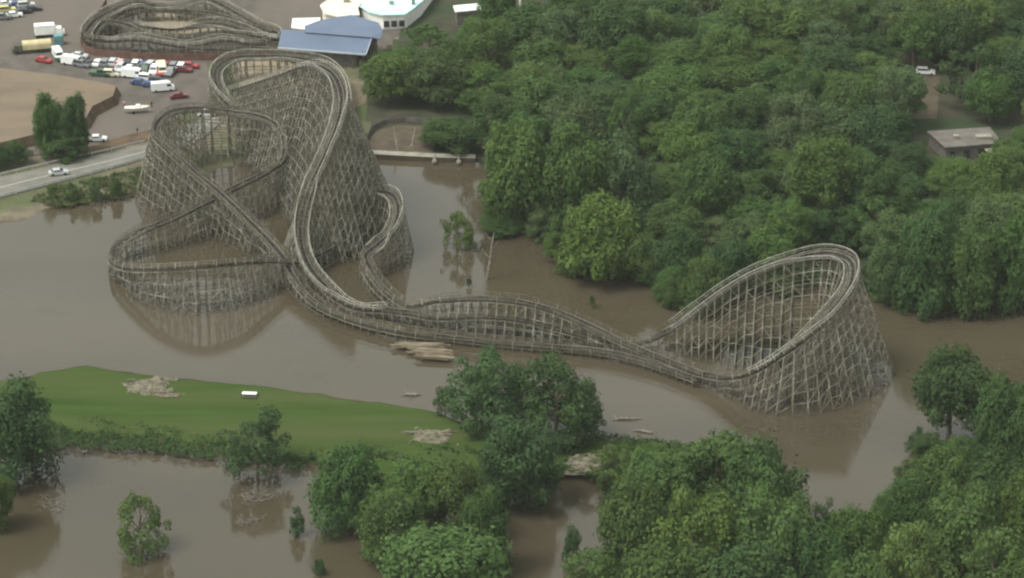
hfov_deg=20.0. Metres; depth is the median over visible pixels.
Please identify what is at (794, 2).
broad tree
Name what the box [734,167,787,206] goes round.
loose tree
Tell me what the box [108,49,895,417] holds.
wooden roller coaster
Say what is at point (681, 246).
leafy tree
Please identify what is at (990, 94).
leafy tree
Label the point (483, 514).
leafy tree
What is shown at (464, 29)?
leafy tree
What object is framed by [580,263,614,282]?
shrub
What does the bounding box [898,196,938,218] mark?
broad tree
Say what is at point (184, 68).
parked car
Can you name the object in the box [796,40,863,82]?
leafy tree
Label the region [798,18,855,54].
broad tree
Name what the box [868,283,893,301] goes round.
shrub
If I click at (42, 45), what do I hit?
truck
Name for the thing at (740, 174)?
broad tree
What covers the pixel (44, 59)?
parked car
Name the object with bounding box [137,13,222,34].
sand yard
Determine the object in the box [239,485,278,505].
sunken branches
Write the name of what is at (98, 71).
pickup truck
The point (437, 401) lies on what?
shrub
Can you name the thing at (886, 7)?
leafy tree
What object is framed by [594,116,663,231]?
leafy tree
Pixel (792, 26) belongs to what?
leafy tree
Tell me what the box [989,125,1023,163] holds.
leafy tree
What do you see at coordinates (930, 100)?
path
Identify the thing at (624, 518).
leafy tree
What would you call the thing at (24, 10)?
parked car
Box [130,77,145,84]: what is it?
parked car
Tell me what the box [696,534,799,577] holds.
leafy tree
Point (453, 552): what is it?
leafy tree
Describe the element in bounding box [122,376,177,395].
debris pile
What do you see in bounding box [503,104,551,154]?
leafy tree
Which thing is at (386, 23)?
window
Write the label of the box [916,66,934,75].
parked car
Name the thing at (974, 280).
leafy tree
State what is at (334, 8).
hall
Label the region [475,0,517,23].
leafy tree
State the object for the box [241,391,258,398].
picnic table
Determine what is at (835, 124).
leafy tree
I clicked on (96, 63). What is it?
parked car
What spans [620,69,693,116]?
leafy tree
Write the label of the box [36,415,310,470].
tall weeds
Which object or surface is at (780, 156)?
leafy tree
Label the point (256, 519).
sunken branches
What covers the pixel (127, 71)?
van
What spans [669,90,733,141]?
leafy tree
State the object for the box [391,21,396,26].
window
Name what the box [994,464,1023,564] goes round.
leafy tree
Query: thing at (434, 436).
debris pile
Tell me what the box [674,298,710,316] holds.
shrub
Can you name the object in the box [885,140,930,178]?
leafy tree
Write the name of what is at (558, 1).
broad tree
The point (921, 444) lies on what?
shrub
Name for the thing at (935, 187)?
broad tree
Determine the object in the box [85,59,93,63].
parked car
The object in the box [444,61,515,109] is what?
broad tree
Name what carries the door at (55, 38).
in the container
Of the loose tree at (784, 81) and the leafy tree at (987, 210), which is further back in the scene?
the loose tree at (784, 81)
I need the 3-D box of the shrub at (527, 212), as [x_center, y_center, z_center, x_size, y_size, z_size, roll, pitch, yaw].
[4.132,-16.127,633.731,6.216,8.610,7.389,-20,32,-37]
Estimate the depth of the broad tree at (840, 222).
617.19 m
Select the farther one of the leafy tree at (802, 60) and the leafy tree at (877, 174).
the leafy tree at (802, 60)
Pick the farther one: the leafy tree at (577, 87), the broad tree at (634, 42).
the broad tree at (634, 42)
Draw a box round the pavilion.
[359,0,431,28]
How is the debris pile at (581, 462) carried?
on the grass bank
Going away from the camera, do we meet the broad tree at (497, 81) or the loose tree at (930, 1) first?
the broad tree at (497, 81)
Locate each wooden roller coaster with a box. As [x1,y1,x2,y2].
[80,0,289,53]
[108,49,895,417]
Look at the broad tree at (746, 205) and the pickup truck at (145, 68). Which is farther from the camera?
the pickup truck at (145, 68)
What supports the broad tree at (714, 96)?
on the ground at (370, 112)
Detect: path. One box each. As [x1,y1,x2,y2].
[352,94,366,108]
[899,52,939,118]
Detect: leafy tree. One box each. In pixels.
[0,371,64,489]
[0,471,16,530]
[29,89,63,154]
[55,89,90,158]
[116,489,171,566]
[303,435,388,543]
[354,454,447,533]
[356,485,428,565]
[357,48,417,102]
[376,512,517,577]
[399,42,471,110]
[418,114,478,155]
[421,449,494,532]
[455,15,498,58]
[458,481,513,574]
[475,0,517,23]
[475,114,552,230]
[475,409,561,511]
[476,92,516,139]
[488,18,532,47]
[502,0,584,44]
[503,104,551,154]
[504,35,573,75]
[507,57,570,90]
[509,69,575,117]
[534,117,616,234]
[540,94,608,143]
[550,187,643,282]
[559,41,616,72]
[561,62,610,90]
[566,80,636,141]
[567,82,590,96]
[573,0,651,64]
[574,0,629,34]
[592,66,639,93]
[593,467,665,576]
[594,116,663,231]
[617,445,699,544]
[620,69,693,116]
[621,520,720,577]
[623,87,679,135]
[634,40,706,83]
[638,35,705,66]
[639,0,697,36]
[639,161,684,213]
[640,196,709,246]
[642,61,714,95]
[646,220,704,286]
[654,263,685,309]
[657,120,715,167]
[668,11,708,51]
[668,150,739,220]
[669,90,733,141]
[675,420,762,546]
[680,251,730,317]
[693,7,751,48]
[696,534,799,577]
[698,22,753,72]
[701,233,758,298]
[703,52,771,93]
[709,124,765,191]
[715,421,816,539]
[718,0,773,40]
[724,476,818,577]
[733,210,776,246]
[741,0,787,20]
[744,215,804,297]
[752,0,817,53]
[756,146,796,190]
[763,85,825,154]
[770,189,820,234]
[777,155,814,196]
[779,129,861,242]
[786,517,852,577]
[790,42,830,83]
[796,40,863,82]
[805,65,878,103]
[806,98,863,152]
[820,73,873,124]
[823,501,892,576]
[823,547,891,577]
[834,0,885,37]
[846,94,916,161]
[847,151,904,242]
[866,231,907,306]
[867,0,917,37]
[871,62,930,117]
[877,468,936,567]
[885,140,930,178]
[889,196,967,321]
[890,167,928,201]
[907,339,994,442]
[910,438,974,522]
[913,154,974,183]
[919,478,1015,575]
[926,4,983,68]
[927,153,973,198]
[927,190,974,230]
[934,0,1006,55]
[939,215,1000,322]
[942,172,1010,203]
[956,438,1023,525]
[957,194,1015,242]
[962,67,1018,121]
[967,146,1021,194]
[969,356,1023,462]
[972,34,1021,65]
[978,189,1023,217]
[987,0,1023,34]
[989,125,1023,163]
[990,200,1023,316]
[992,18,1023,40]
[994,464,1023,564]
[998,44,1023,106]
[998,544,1023,577]
[1002,387,1023,462]
[1010,183,1023,197]
[1020,99,1023,120]
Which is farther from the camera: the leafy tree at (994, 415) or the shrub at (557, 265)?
the shrub at (557, 265)
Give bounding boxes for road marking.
[2,118,213,186]
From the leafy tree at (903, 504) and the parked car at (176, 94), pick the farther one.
the parked car at (176, 94)
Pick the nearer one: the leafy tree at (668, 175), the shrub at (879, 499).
the shrub at (879, 499)
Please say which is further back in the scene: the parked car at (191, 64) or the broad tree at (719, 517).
the parked car at (191, 64)
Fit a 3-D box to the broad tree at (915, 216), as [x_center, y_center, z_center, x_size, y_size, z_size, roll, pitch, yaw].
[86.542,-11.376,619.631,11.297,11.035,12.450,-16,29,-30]
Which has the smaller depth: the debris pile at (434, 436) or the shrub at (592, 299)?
the debris pile at (434, 436)
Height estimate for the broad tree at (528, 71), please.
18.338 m
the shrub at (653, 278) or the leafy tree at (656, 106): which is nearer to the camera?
the shrub at (653, 278)
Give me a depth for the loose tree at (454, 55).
707.18 m
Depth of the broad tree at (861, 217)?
616.51 m
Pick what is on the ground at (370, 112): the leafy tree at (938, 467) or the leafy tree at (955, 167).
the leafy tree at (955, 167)
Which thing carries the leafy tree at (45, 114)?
on the ground at (370, 112)
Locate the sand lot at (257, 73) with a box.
[232,61,294,85]
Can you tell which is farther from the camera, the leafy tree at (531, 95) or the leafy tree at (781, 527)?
the leafy tree at (531, 95)
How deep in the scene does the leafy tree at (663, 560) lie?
475.47 m
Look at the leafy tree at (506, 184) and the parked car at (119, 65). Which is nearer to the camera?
the leafy tree at (506, 184)
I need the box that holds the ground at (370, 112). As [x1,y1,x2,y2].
[0,0,1023,302]
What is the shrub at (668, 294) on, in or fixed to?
on the ground at (370, 112)
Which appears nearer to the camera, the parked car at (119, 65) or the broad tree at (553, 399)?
the broad tree at (553, 399)
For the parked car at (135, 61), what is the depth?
723.85 m
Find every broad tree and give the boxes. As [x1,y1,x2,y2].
[365,44,424,82]
[439,341,533,438]
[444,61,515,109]
[454,15,517,77]
[509,59,552,98]
[512,345,603,454]
[530,5,595,52]
[549,0,591,18]
[607,33,659,79]
[638,120,675,161]
[639,482,744,574]
[673,87,741,120]
[681,0,735,20]
[693,214,738,255]
[710,192,776,227]
[718,170,742,199]
[721,87,768,132]
[730,129,775,152]
[743,37,799,76]
[748,55,808,99]
[749,37,800,59]
[763,194,819,249]
[781,0,836,22]
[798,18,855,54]
[806,0,860,44]
[806,202,860,250]
[814,182,864,219]
[843,185,904,246]
[845,144,884,173]
[846,32,894,63]
[853,50,902,78]
[858,207,911,262]
[863,183,915,222]
[869,517,960,577]
[884,9,944,67]
[886,0,942,54]
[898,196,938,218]
[899,210,930,221]
[913,173,956,200]
[936,518,1023,577]
[1015,36,1023,48]
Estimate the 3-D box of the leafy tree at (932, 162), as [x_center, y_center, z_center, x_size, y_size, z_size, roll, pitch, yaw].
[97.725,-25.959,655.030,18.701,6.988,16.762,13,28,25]
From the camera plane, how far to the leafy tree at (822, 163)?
617.68 m
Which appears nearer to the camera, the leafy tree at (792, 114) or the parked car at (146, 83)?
the leafy tree at (792, 114)
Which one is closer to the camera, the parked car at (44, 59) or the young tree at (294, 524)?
the young tree at (294, 524)
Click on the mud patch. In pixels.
(383, 139)
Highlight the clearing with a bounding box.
[909,119,1023,164]
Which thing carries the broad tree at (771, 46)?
on the ground at (370, 112)
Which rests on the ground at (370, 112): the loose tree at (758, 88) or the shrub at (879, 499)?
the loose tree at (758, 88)
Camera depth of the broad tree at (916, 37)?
717.97 m
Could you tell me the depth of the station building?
726.90 m
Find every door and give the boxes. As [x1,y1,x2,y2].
[54,37,58,44]
[58,37,62,44]
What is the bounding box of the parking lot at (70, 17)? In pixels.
[0,0,417,156]
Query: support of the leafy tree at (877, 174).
on the ground at (370, 112)
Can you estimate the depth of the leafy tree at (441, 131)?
671.96 m
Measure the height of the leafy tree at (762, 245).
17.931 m
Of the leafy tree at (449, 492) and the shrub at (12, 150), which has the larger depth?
the shrub at (12, 150)
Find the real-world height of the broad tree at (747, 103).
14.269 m
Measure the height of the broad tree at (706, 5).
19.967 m
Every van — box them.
[51,45,62,57]
[60,53,81,66]
[121,66,142,77]
[151,80,174,92]
[157,60,166,72]
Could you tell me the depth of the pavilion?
752.09 m
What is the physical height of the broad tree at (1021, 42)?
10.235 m
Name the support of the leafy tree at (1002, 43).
on the ground at (370, 112)
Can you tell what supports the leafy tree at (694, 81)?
on the ground at (370, 112)
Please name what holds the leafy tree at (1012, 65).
on the ground at (370, 112)
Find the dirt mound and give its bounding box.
[0,68,120,153]
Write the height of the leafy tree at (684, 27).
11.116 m
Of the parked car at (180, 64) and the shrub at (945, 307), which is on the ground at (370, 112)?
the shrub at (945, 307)
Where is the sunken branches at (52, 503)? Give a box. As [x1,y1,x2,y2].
[36,494,66,511]
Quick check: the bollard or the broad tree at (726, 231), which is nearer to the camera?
the broad tree at (726, 231)
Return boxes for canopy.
[453,3,480,24]
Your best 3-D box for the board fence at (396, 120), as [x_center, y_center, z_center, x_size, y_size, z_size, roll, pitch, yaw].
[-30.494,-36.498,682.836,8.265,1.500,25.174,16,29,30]
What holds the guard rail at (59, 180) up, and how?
on the road
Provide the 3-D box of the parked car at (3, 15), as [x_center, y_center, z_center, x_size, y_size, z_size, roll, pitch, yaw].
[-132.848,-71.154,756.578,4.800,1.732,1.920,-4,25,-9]
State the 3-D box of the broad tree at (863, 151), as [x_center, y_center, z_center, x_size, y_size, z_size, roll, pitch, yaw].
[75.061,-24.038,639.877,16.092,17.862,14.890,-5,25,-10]
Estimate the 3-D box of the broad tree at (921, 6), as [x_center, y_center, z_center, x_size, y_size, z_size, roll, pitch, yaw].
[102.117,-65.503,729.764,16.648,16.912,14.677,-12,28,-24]
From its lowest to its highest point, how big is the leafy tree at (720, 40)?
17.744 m
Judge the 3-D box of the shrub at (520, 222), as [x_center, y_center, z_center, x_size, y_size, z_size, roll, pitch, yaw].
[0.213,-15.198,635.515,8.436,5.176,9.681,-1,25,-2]
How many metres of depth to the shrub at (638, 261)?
605.87 m
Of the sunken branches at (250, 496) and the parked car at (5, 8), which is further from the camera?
the parked car at (5, 8)
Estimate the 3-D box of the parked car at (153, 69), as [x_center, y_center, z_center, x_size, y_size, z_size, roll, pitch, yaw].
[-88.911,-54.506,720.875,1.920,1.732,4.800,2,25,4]
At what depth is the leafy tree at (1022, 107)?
677.90 m
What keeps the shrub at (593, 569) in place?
on the grass bank
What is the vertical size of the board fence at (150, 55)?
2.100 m
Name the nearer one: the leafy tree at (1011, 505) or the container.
the leafy tree at (1011, 505)
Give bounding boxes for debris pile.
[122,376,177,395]
[152,391,184,397]
[401,427,458,445]
[564,452,610,474]
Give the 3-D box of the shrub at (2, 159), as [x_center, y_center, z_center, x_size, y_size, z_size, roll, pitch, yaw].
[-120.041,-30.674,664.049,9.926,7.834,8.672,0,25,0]
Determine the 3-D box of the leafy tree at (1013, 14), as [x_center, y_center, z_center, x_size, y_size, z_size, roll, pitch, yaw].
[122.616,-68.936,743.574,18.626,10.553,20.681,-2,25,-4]
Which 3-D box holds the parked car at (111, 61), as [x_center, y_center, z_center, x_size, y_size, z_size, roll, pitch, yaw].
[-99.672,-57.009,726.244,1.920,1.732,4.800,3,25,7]
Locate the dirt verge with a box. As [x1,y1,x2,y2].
[48,130,150,163]
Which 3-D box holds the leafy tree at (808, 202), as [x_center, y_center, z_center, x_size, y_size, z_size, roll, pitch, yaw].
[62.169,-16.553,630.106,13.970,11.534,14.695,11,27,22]
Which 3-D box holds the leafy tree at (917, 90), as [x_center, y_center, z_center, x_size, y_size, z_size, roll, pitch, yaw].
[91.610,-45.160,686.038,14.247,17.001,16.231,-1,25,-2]
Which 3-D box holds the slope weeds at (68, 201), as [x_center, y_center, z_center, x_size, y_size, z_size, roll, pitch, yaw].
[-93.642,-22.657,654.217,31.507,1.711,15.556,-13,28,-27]
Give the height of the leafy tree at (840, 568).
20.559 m
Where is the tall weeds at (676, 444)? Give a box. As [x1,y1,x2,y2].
[300,431,791,506]
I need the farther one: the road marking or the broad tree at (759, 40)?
the broad tree at (759, 40)
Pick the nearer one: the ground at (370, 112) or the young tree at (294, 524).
the young tree at (294, 524)
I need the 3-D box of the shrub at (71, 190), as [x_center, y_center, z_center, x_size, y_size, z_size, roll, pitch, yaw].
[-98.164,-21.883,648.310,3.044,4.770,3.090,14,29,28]
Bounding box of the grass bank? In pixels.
[0,366,1023,577]
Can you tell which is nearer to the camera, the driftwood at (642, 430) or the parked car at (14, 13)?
the driftwood at (642, 430)
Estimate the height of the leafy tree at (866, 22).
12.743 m
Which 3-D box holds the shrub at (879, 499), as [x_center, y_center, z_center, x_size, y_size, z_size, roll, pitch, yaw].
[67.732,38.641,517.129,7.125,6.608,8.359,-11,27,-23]
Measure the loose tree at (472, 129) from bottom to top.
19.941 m
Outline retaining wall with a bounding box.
[369,150,475,162]
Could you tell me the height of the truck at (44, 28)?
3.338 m
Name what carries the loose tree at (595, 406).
on the grass bank
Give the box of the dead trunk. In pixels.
[482,233,497,279]
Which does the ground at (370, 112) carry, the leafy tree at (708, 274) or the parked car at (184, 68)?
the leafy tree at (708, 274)
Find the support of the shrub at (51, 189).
on the ground at (370, 112)
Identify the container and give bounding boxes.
[53,33,63,45]
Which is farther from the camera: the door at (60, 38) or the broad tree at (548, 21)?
the door at (60, 38)
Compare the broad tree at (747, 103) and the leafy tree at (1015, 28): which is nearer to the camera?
the broad tree at (747, 103)
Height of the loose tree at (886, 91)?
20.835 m
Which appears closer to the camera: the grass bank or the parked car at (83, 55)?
the grass bank
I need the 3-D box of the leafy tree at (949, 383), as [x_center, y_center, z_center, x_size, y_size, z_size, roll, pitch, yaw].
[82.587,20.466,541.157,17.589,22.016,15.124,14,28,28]
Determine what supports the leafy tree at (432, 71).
on the ground at (370, 112)
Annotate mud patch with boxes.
[369,125,434,152]
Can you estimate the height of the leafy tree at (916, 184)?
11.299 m
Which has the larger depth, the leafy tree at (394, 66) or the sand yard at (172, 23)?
the sand yard at (172, 23)
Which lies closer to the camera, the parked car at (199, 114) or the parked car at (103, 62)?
the parked car at (199, 114)
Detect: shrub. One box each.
[0,139,35,167]
[0,145,6,166]
[37,130,89,164]
[45,184,57,197]
[64,181,78,199]
[86,180,100,200]
[109,177,122,197]
[312,558,326,577]
[432,386,457,417]
[477,216,519,238]
[479,209,501,225]
[496,208,528,235]
[515,196,543,231]
[522,205,556,242]
[543,231,579,258]
[547,212,569,247]
[552,244,568,274]
[558,543,627,577]
[560,524,581,564]
[562,261,582,278]
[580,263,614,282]
[589,295,594,307]
[589,443,633,489]
[612,222,655,283]
[629,267,657,286]
[648,264,682,283]
[650,284,661,299]
[659,274,689,310]
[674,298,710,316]
[701,284,720,314]
[732,268,746,296]
[813,497,841,528]
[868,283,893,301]
[871,485,892,518]
[885,287,907,309]
[893,457,923,480]
[903,425,923,453]
[912,431,945,460]
[932,294,955,313]
[944,434,977,459]
[992,276,1019,309]
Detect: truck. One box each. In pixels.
[12,38,50,54]
[34,22,64,37]
[88,67,109,76]
[141,64,149,72]
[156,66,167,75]
[164,66,175,76]
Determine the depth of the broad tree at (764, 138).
662.24 m
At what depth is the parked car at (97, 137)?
679.59 m
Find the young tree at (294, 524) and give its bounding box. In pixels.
[288,505,304,537]
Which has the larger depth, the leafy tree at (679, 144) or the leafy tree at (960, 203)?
the leafy tree at (679, 144)
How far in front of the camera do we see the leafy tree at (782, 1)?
736.42 m
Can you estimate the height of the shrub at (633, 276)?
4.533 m
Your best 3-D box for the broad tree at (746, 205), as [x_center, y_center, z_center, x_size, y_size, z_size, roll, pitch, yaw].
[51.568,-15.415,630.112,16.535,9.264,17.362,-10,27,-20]
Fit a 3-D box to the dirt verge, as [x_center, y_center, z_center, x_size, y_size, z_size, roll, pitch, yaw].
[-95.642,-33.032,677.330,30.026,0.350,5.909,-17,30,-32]
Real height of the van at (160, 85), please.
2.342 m
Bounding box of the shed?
[291,18,319,30]
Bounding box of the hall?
[320,0,366,19]
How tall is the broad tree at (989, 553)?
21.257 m
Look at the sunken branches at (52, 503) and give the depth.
524.55 m
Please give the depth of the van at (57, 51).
729.54 m
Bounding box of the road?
[0,115,222,197]
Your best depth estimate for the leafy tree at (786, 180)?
641.68 m
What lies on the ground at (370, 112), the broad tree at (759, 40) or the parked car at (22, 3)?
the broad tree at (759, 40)
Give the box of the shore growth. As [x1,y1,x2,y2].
[480,204,1023,307]
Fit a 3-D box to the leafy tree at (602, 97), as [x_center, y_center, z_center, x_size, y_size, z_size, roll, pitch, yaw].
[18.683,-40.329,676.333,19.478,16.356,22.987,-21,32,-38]
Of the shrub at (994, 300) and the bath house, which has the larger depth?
the bath house
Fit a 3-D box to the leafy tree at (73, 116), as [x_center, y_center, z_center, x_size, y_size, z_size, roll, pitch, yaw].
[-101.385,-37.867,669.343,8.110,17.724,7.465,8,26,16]
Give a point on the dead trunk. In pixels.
(489, 266)
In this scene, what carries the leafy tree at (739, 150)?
on the ground at (370, 112)
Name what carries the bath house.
on the clearing
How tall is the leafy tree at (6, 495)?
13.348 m
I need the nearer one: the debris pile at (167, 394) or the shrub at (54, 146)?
the debris pile at (167, 394)
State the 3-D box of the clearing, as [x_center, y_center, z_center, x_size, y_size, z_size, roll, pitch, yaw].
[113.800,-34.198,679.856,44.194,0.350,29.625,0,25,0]
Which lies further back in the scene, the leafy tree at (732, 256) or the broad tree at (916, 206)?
the broad tree at (916, 206)
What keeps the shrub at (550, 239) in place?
on the ground at (370, 112)
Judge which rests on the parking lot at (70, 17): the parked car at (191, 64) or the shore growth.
the parked car at (191, 64)
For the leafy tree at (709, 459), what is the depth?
506.88 m
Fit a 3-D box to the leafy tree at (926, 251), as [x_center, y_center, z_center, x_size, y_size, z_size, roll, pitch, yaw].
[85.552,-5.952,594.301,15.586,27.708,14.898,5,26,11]
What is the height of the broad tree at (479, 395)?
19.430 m
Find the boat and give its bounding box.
[124,104,151,113]
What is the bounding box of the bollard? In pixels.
[456,153,460,163]
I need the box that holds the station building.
[278,15,382,67]
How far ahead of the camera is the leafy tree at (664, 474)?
502.57 m
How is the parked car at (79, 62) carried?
on the parking lot at (70, 17)
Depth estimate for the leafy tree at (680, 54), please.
707.17 m
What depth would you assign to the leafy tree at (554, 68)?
697.61 m
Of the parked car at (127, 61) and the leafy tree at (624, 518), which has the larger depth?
the parked car at (127, 61)
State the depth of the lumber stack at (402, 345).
581.55 m
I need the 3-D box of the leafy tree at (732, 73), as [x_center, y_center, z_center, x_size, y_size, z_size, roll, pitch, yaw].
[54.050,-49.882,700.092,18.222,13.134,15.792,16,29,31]
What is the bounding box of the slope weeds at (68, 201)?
[29,166,155,207]
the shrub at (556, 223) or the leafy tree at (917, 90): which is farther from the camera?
the leafy tree at (917, 90)
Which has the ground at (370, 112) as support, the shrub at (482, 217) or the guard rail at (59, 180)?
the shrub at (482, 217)
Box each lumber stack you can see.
[390,342,450,348]
[406,347,453,353]
[413,352,454,360]
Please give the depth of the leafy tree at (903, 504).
497.75 m
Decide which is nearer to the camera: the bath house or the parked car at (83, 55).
the bath house
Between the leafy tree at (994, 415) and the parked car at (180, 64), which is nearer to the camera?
the leafy tree at (994, 415)
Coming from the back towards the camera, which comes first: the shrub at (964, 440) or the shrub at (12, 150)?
the shrub at (12, 150)
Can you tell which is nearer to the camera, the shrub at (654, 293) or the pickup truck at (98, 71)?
the shrub at (654, 293)
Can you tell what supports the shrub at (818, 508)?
on the grass bank
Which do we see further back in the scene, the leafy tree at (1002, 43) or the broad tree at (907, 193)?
the leafy tree at (1002, 43)
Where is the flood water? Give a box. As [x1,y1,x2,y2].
[0,158,1023,577]
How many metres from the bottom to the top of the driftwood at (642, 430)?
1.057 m
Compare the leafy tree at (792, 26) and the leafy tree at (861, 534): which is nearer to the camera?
the leafy tree at (861, 534)
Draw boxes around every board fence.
[80,0,273,60]
[367,116,426,137]
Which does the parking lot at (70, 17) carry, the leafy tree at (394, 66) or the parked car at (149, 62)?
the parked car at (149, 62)
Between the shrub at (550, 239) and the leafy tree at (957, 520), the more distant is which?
the shrub at (550, 239)
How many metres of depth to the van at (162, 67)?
719.13 m
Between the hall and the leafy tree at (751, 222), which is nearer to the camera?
the leafy tree at (751, 222)
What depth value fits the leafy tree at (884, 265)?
596.71 m
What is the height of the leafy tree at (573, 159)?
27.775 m
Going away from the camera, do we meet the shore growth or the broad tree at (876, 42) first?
the shore growth
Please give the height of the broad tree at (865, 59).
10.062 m
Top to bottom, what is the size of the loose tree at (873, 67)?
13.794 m
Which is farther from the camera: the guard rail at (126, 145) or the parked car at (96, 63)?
the parked car at (96, 63)
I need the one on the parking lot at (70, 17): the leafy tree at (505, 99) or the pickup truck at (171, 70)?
the pickup truck at (171, 70)
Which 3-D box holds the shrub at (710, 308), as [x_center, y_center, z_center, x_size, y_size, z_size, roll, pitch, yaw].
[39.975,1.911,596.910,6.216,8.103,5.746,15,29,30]
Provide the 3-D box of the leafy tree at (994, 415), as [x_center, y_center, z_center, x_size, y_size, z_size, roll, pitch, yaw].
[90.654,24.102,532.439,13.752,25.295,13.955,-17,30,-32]
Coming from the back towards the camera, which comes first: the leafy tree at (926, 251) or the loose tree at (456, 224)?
the loose tree at (456, 224)
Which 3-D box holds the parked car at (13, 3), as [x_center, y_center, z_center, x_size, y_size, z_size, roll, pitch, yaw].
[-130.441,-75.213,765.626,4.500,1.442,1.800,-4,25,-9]
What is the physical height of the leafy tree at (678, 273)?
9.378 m
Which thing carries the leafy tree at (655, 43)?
on the ground at (370, 112)
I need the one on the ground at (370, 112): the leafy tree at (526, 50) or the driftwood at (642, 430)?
the leafy tree at (526, 50)
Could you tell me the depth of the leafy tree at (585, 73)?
695.42 m
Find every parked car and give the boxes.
[0,0,11,4]
[0,5,15,11]
[0,12,11,19]
[6,10,22,16]
[9,0,18,6]
[15,7,32,13]
[17,0,34,7]
[25,4,41,10]
[34,55,52,63]
[48,167,68,175]
[71,51,88,58]
[72,58,91,68]
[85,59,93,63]
[88,134,106,141]
[92,58,100,66]
[99,58,109,66]
[103,68,119,77]
[107,57,117,66]
[114,58,124,66]
[114,61,123,69]
[124,59,132,65]
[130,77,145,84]
[131,59,141,64]
[137,72,154,79]
[141,80,152,86]
[145,59,156,65]
[148,63,157,74]
[148,75,167,80]
[168,61,179,66]
[169,91,188,99]
[176,62,184,67]
[176,65,192,72]
[185,61,199,68]
[197,113,215,116]
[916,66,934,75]
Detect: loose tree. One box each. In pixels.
[216,405,291,479]
[398,21,463,59]
[439,43,471,65]
[439,208,477,250]
[454,88,512,163]
[562,389,606,446]
[600,87,644,145]
[629,6,679,42]
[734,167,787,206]
[735,82,777,119]
[774,65,827,103]
[850,58,902,86]
[869,66,911,123]
[904,0,955,2]
[934,42,1002,99]
[976,144,1023,183]
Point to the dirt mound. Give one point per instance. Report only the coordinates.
(19, 90)
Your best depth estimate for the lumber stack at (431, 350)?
579.57 m
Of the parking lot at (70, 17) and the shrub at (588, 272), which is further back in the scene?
the parking lot at (70, 17)
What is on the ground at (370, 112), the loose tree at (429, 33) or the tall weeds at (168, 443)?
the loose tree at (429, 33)
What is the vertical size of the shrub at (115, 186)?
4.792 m
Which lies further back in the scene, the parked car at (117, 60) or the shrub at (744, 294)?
the parked car at (117, 60)
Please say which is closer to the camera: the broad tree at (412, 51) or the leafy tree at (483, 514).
the leafy tree at (483, 514)
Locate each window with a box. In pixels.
[384,21,388,26]
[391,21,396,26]
[399,20,404,26]
[964,150,968,156]
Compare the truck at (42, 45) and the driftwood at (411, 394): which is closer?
the driftwood at (411, 394)
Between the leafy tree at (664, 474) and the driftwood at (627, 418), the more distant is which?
the driftwood at (627, 418)
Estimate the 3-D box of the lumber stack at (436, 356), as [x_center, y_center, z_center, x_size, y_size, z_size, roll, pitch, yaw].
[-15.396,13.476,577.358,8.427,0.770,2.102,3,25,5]
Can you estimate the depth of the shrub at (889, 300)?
598.81 m
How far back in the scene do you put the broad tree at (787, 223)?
614.61 m
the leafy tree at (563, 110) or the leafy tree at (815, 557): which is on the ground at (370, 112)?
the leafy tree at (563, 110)
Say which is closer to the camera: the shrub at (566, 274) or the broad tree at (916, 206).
the shrub at (566, 274)
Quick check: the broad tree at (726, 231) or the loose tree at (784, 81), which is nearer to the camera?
the broad tree at (726, 231)
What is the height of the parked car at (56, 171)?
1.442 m
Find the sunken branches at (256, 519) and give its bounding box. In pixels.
[233,512,266,525]
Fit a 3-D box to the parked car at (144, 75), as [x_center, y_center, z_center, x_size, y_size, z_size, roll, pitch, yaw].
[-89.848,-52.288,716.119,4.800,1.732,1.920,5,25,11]
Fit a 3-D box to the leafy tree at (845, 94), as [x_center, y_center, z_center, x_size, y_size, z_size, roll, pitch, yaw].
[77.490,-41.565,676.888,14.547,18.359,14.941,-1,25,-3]
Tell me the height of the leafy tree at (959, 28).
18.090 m
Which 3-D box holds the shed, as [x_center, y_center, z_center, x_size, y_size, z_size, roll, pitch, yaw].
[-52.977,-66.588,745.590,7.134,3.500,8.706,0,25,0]
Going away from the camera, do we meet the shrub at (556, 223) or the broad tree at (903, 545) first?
the broad tree at (903, 545)
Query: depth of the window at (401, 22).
749.64 m
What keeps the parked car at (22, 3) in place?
on the parking lot at (70, 17)
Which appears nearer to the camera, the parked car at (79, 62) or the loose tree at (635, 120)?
the loose tree at (635, 120)
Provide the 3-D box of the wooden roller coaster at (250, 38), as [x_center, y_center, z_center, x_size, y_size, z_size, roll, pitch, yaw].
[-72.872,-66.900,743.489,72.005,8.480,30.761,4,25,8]
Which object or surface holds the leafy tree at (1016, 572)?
on the grass bank
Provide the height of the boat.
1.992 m
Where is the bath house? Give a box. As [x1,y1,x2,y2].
[927,127,997,158]
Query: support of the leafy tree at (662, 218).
on the ground at (370, 112)
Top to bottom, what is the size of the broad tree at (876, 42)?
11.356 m
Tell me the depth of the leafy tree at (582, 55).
706.78 m
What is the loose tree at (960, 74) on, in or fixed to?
on the ground at (370, 112)
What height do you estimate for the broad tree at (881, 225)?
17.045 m
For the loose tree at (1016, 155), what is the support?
on the ground at (370, 112)
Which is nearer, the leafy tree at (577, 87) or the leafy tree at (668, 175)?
the leafy tree at (668, 175)
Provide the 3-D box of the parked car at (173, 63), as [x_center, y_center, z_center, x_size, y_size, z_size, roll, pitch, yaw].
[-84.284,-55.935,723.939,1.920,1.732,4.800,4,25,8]
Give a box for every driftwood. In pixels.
[401,391,421,395]
[611,415,642,420]
[632,428,656,435]
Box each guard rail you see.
[0,140,144,173]
[0,155,148,195]
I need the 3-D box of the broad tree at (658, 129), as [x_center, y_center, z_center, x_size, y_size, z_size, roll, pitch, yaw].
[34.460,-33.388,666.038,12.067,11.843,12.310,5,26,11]

